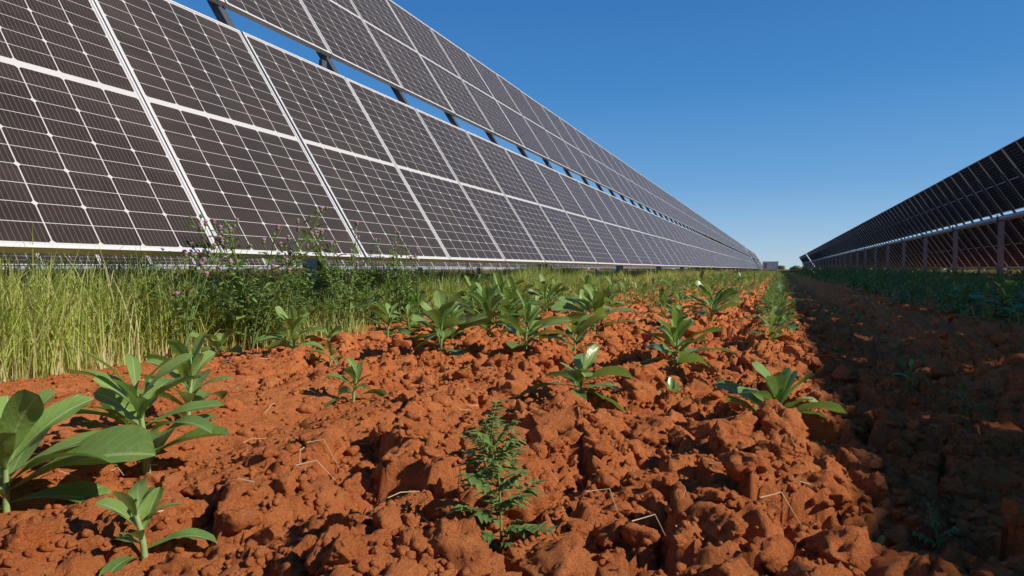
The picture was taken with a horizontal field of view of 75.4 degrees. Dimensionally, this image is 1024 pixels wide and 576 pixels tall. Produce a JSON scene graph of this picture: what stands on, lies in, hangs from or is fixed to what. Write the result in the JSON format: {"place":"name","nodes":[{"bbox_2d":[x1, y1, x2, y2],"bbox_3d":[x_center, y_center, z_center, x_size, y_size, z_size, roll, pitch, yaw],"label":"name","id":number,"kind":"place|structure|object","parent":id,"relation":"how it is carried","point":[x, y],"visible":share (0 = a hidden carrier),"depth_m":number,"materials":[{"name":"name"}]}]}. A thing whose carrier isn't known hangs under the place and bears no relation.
{"place":"outdoors","nodes":[
{"label":"outdoors","id":0,"kind":"place"},
{"bbox_2d":[0,269,1023,575],"bbox_3d":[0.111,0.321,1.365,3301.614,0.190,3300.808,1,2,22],"label":"ground","id":1,"kind":"structure","parent":0,"point":[698,555],"depth_m":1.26,"materials":[{"name":"red soil"}]},
{"bbox_2d":[0,388,155,512],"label":"crop seedling","id":2,"kind":"object","parent":1,"relation":"on","point":[28,421],"visible":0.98,"depth_m":0.99,"materials":[{"name":"green plant"}]},
{"bbox_2d":[51,350,229,474],"bbox_3d":[-0.668,0.234,1.189,0.349,0.262,0.269,1,2,22],"label":"crop seedling","id":3,"kind":"object","parent":1,"relation":"on","point":[121,399],"visible":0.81,"depth_m":1.19,"materials":[{"name":"green plant"}]},
{"bbox_2d":[95,478,217,575],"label":"crop seedling","id":4,"kind":"object","parent":1,"relation":"on","point":[138,500],"visible":0.99,"depth_m":0.80,"materials":[{"name":"green plant"}]},
{"bbox_2d":[123,332,232,425],"bbox_3d":[-0.714,0.210,1.457,0.188,0.220,0.257,0,2,-8],"label":"crop seedling","id":5,"kind":"object","parent":1,"relation":"on","point":[196,363],"visible":0.76,"depth_m":1.45,"materials":[{"name":"green plant"}]},
{"bbox_2d":[172,235,223,346],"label":"thistle plant","id":6,"kind":"object","parent":1,"relation":"on","point":[194,304],"visible":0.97,"depth_m":2.63,"materials":[{"name":"green plant"}]},
{"bbox_2d":[190,329,241,356],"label":"crop seedling","id":7,"kind":"object","parent":1,"relation":"on","point":[219,340],"visible":0.81,"depth_m":2.54,"materials":[{"name":"green plant"}]},
{"bbox_2d":[184,206,327,348],"bbox_3d":[-1.040,-0.042,2.785,0.522,0.639,0.410,0,2,1],"label":"thistle plant","id":8,"kind":"object","parent":1,"relation":"on","point":[259,316],"visible":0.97,"depth_m":2.83,"materials":[{"name":"green plant"}]},
{"bbox_2d":[257,306,324,349],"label":"crop seedling","id":9,"kind":"object","parent":1,"relation":"on","point":[292,323],"visible":0.94,"depth_m":2.47,"materials":[{"name":"green plant"}]},
{"bbox_2d":[305,320,341,347],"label":"crop seedling","id":10,"kind":"object","parent":1,"relation":"on","point":[335,329],"visible":0.58,"depth_m":3.02,"materials":[{"name":"green plant"}]},
{"bbox_2d":[309,341,342,363],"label":"crop seedling","id":11,"kind":"object","parent":1,"relation":"on","point":[333,350],"visible":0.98,"depth_m":2.40,"materials":[{"name":"green plant"}]},
{"bbox_2d":[45,244,618,354],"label":"feathery weeds","id":12,"kind":"object","parent":1,"relation":"on","point":[297,283],"visible":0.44,"depth_m":3.30,"materials":[{"name":"green plant"}]},
{"bbox_2d":[297,221,367,330],"bbox_3d":[-0.908,-0.062,3.499,0.205,0.618,0.541,1,2,22],"label":"thistle plant","id":13,"kind":"object","parent":1,"relation":"on","point":[321,259],"visible":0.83,"depth_m":3.47,"materials":[{"name":"green plant"}]},
{"bbox_2d":[1,253,686,273],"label":"solar tracker row","id":14,"kind":"object","parent":1,"relation":"on","point":[24,257],"visible":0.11,"depth_m":16.98,"materials":[{"name":"metal"}]},
{"bbox_2d":[323,358,386,407],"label":"crop seedling","id":15,"kind":"object","parent":1,"relation":"on","point":[354,371],"visible":0.98,"depth_m":1.77,"materials":[{"name":"green plant"}]},
{"bbox_2d":[0,0,758,292],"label":"solar tracker row","id":16,"kind":"object","parent":1,"relation":"on","point":[144,124],"visible":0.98,"depth_m":4.21,"materials":[{"name":"glass"}]},
{"bbox_2d":[134,277,634,348],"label":"broadleaf weeds","id":17,"kind":"object","parent":1,"relation":"on","point":[284,330],"visible":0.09,"depth_m":4.08,"materials":[{"name":"green plant"}]},
{"bbox_2d":[357,302,412,337],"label":"crop seedling","id":18,"kind":"object","parent":1,"relation":"on","point":[388,310],"visible":1,"depth_m":3.18,"materials":[{"name":"green plant"}]},
{"bbox_2d":[370,231,420,323],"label":"thistle plant","id":19,"kind":"object","parent":1,"relation":"on","point":[394,270],"visible":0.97,"depth_m":4.06,"materials":[{"name":"green plant"}]},
{"bbox_2d":[412,301,486,341],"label":"crop seedling","id":20,"kind":"object","parent":1,"relation":"on","point":[480,316],"visible":0.41,"depth_m":2.86,"materials":[{"name":"green plant"}]},
{"bbox_2d":[408,290,493,356],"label":"crop seedling","id":21,"kind":"object","parent":1,"relation":"on","point":[439,314],"visible":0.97,"depth_m":2.55,"materials":[{"name":"green plant"}]},
{"bbox_2d":[458,282,534,336],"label":"crop seedling","id":22,"kind":"object","parent":1,"relation":"on","point":[484,298],"visible":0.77,"depth_m":3.25,"materials":[{"name":"green plant"}]},
{"bbox_2d":[446,399,557,551],"bbox_3d":[-0.019,0.257,0.826,0.141,0.225,0.125,0,2,-14],"label":"fine leaved weed","id":23,"kind":"object","parent":1,"relation":"on","point":[478,477],"visible":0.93,"depth_m":0.82,"materials":[{"name":"green plant"}]},
{"bbox_2d":[478,287,541,324],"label":"crop seedling","id":24,"kind":"object","parent":1,"relation":"on","point":[506,303],"visible":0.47,"depth_m":3.87,"materials":[{"name":"green plant"}]},
{"bbox_2d":[41,334,999,539],"bbox_3d":[0.045,0.298,1.916,2.460,0.140,2.417,1,2,22],"label":"dry straw","id":25,"kind":"object","parent":1,"relation":"on","point":[485,459],"visible":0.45,"depth_m":1.10,"materials":[{"name":"beige plant"}]},
{"bbox_2d":[491,290,571,351],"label":"crop seedling","id":26,"kind":"object","parent":1,"relation":"on","point":[531,313],"visible":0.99,"depth_m":2.48,"materials":[{"name":"green plant"}]},
{"bbox_2d":[558,289,592,328],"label":"crop seedling","id":27,"kind":"object","parent":1,"relation":"on","point":[586,294],"visible":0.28,"depth_m":3.71,"materials":[{"name":"green plant"}]},
{"bbox_2d":[519,344,633,410],"bbox_3d":[0.163,0.228,1.706,0.325,0.155,0.258,2,2,43],"label":"crop seedling","id":28,"kind":"object","parent":1,"relation":"on","point":[579,372],"visible":0.94,"depth_m":1.70,"materials":[{"name":"green plant"}]},
{"bbox_2d":[547,314,606,350],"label":"crop seedling","id":29,"kind":"object","parent":1,"relation":"on","point":[585,322],"visible":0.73,"depth_m":2.66,"materials":[{"name":"green plant"}]},
{"bbox_2d":[551,284,635,333],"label":"crop seedling","id":30,"kind":"object","parent":1,"relation":"on","point":[600,299],"visible":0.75,"depth_m":3.27,"materials":[{"name":"green plant"}]},
{"bbox_2d":[658,377,692,401],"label":"crop seedling","id":31,"kind":"object","parent":1,"relation":"on","point":[672,383],"visible":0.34,"depth_m":1.77,"materials":[{"name":"green plant"}]},
{"bbox_2d":[659,303,693,327],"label":"crop seedling","id":32,"kind":"object","parent":1,"relation":"on","point":[669,308],"visible":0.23,"depth_m":3.66,"materials":[{"name":"green plant"}]},
{"bbox_2d":[330,268,1023,367],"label":"crop rows","id":33,"kind":"object","parent":1,"relation":"on","point":[1008,291],"visible":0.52,"depth_m":5.11,"materials":[{"name":"green plant"}]},
{"bbox_2d":[637,307,734,366],"bbox_3d":[0.575,0.180,2.223,0.298,0.237,0.351,0,2,-9],"label":"crop seedling","id":34,"kind":"object","parent":1,"relation":"on","point":[676,330],"visible":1,"depth_m":2.22,"materials":[{"name":"green plant"}]},
{"bbox_2d":[682,280,742,321],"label":"crop seedling","id":35,"kind":"object","parent":1,"relation":"on","point":[721,295],"visible":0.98,"depth_m":4.02,"materials":[{"name":"green plant"}]},
{"bbox_2d":[404,262,1023,353],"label":"weed foliage","id":36,"kind":"object","parent":1,"relation":"on","point":[921,274],"visible":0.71,"depth_m":8.09,"materials":[{"name":"green plant"}]},
{"bbox_2d":[746,248,762,270],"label":"solar tracker row","id":37,"kind":"object","parent":1,"relation":"on","point":[756,260],"visible":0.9,"depth_m":111.68,"materials":[{"name":"glass"}]},
{"bbox_2d":[763,261,778,270],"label":"inverter cabin","id":38,"kind":"object","parent":1,"relation":"on","point":[770,265],"visible":0.84,"depth_m":118.24,"materials":[{"name":"white metal"}]},
{"bbox_2d":[749,306,800,340],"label":"crop seedling","id":39,"kind":"object","parent":1,"relation":"on","point":[775,314],"visible":0.96,"depth_m":2.77,"materials":[{"name":"green plant"}]},
{"bbox_2d":[715,360,847,450],"bbox_3d":[0.600,0.267,1.484,0.282,0.202,0.268,1,2,22],"label":"crop seedling","id":40,"kind":"object","parent":1,"relation":"on","point":[780,385],"visible":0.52,"depth_m":1.46,"materials":[{"name":"green plant"}]},
{"bbox_2d":[566,265,1022,269],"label":"distant trees","id":41,"kind":"object","parent":1,"relation":"on","point":[780,267],"visible":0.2,"depth_m":474.38,"materials":[{"name":"green plant"}]},
{"bbox_2d":[799,254,814,269],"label":"solar tracker row","id":42,"kind":"object","parent":1,"relation":"on","point":[804,259],"visible":0.73,"depth_m":154.65,"materials":[{"name":"glass"}]},
{"bbox_2d":[877,535,884,544],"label":"crop seedling","id":43,"kind":"object","parent":1,"relation":"on","point":[881,539],"visible":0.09,"depth_m":0.87,"materials":[{"name":"green plant"}]},
{"bbox_2d":[891,359,927,385],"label":"crop seedling","id":44,"kind":"object","parent":1,"relation":"on","point":[911,365],"visible":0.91,"depth_m":2.19,"materials":[{"name":"green plant"}]},
{"bbox_2d":[806,136,1023,276],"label":"solar tracker row","id":45,"kind":"object","parent":1,"relation":"on","point":[990,185],"visible":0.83,"depth_m":25.97,"materials":[{"name":"glass"}]},
{"bbox_2d":[912,503,958,548],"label":"fine leaved weed","id":46,"kind":"object","parent":1,"relation":"on","point":[937,537],"visible":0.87,"depth_m":0.87,"materials":[{"name":"green plant"}]},
{"bbox_2d":[889,267,1023,271],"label":"solar tracker row","id":47,"kind":"object","parent":1,"relation":"on","point":[962,269],"visible":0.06,"depth_m":58.06,"materials":[{"name":"metal"}]},
{"bbox_2d":[952,383,986,420],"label":"fine leaved weed","id":48,"kind":"object","parent":1,"relation":"on","point":[967,413],"visible":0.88,"depth_m":1.70,"materials":[{"name":"green plant"}]},
{"bbox_2d":[0,222,1023,383],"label":"grass","id":49,"kind":"structure","parent":0,"point":[47,327],"depth_m":2.58,"materials":[{"name":"green plant"}]},
{"bbox_2d":[2,0,1023,268],"label":"sky","id":50,"kind":"structure","parent":0,"point":[787,126],"materials":[{"name":"blue"}]}
]}

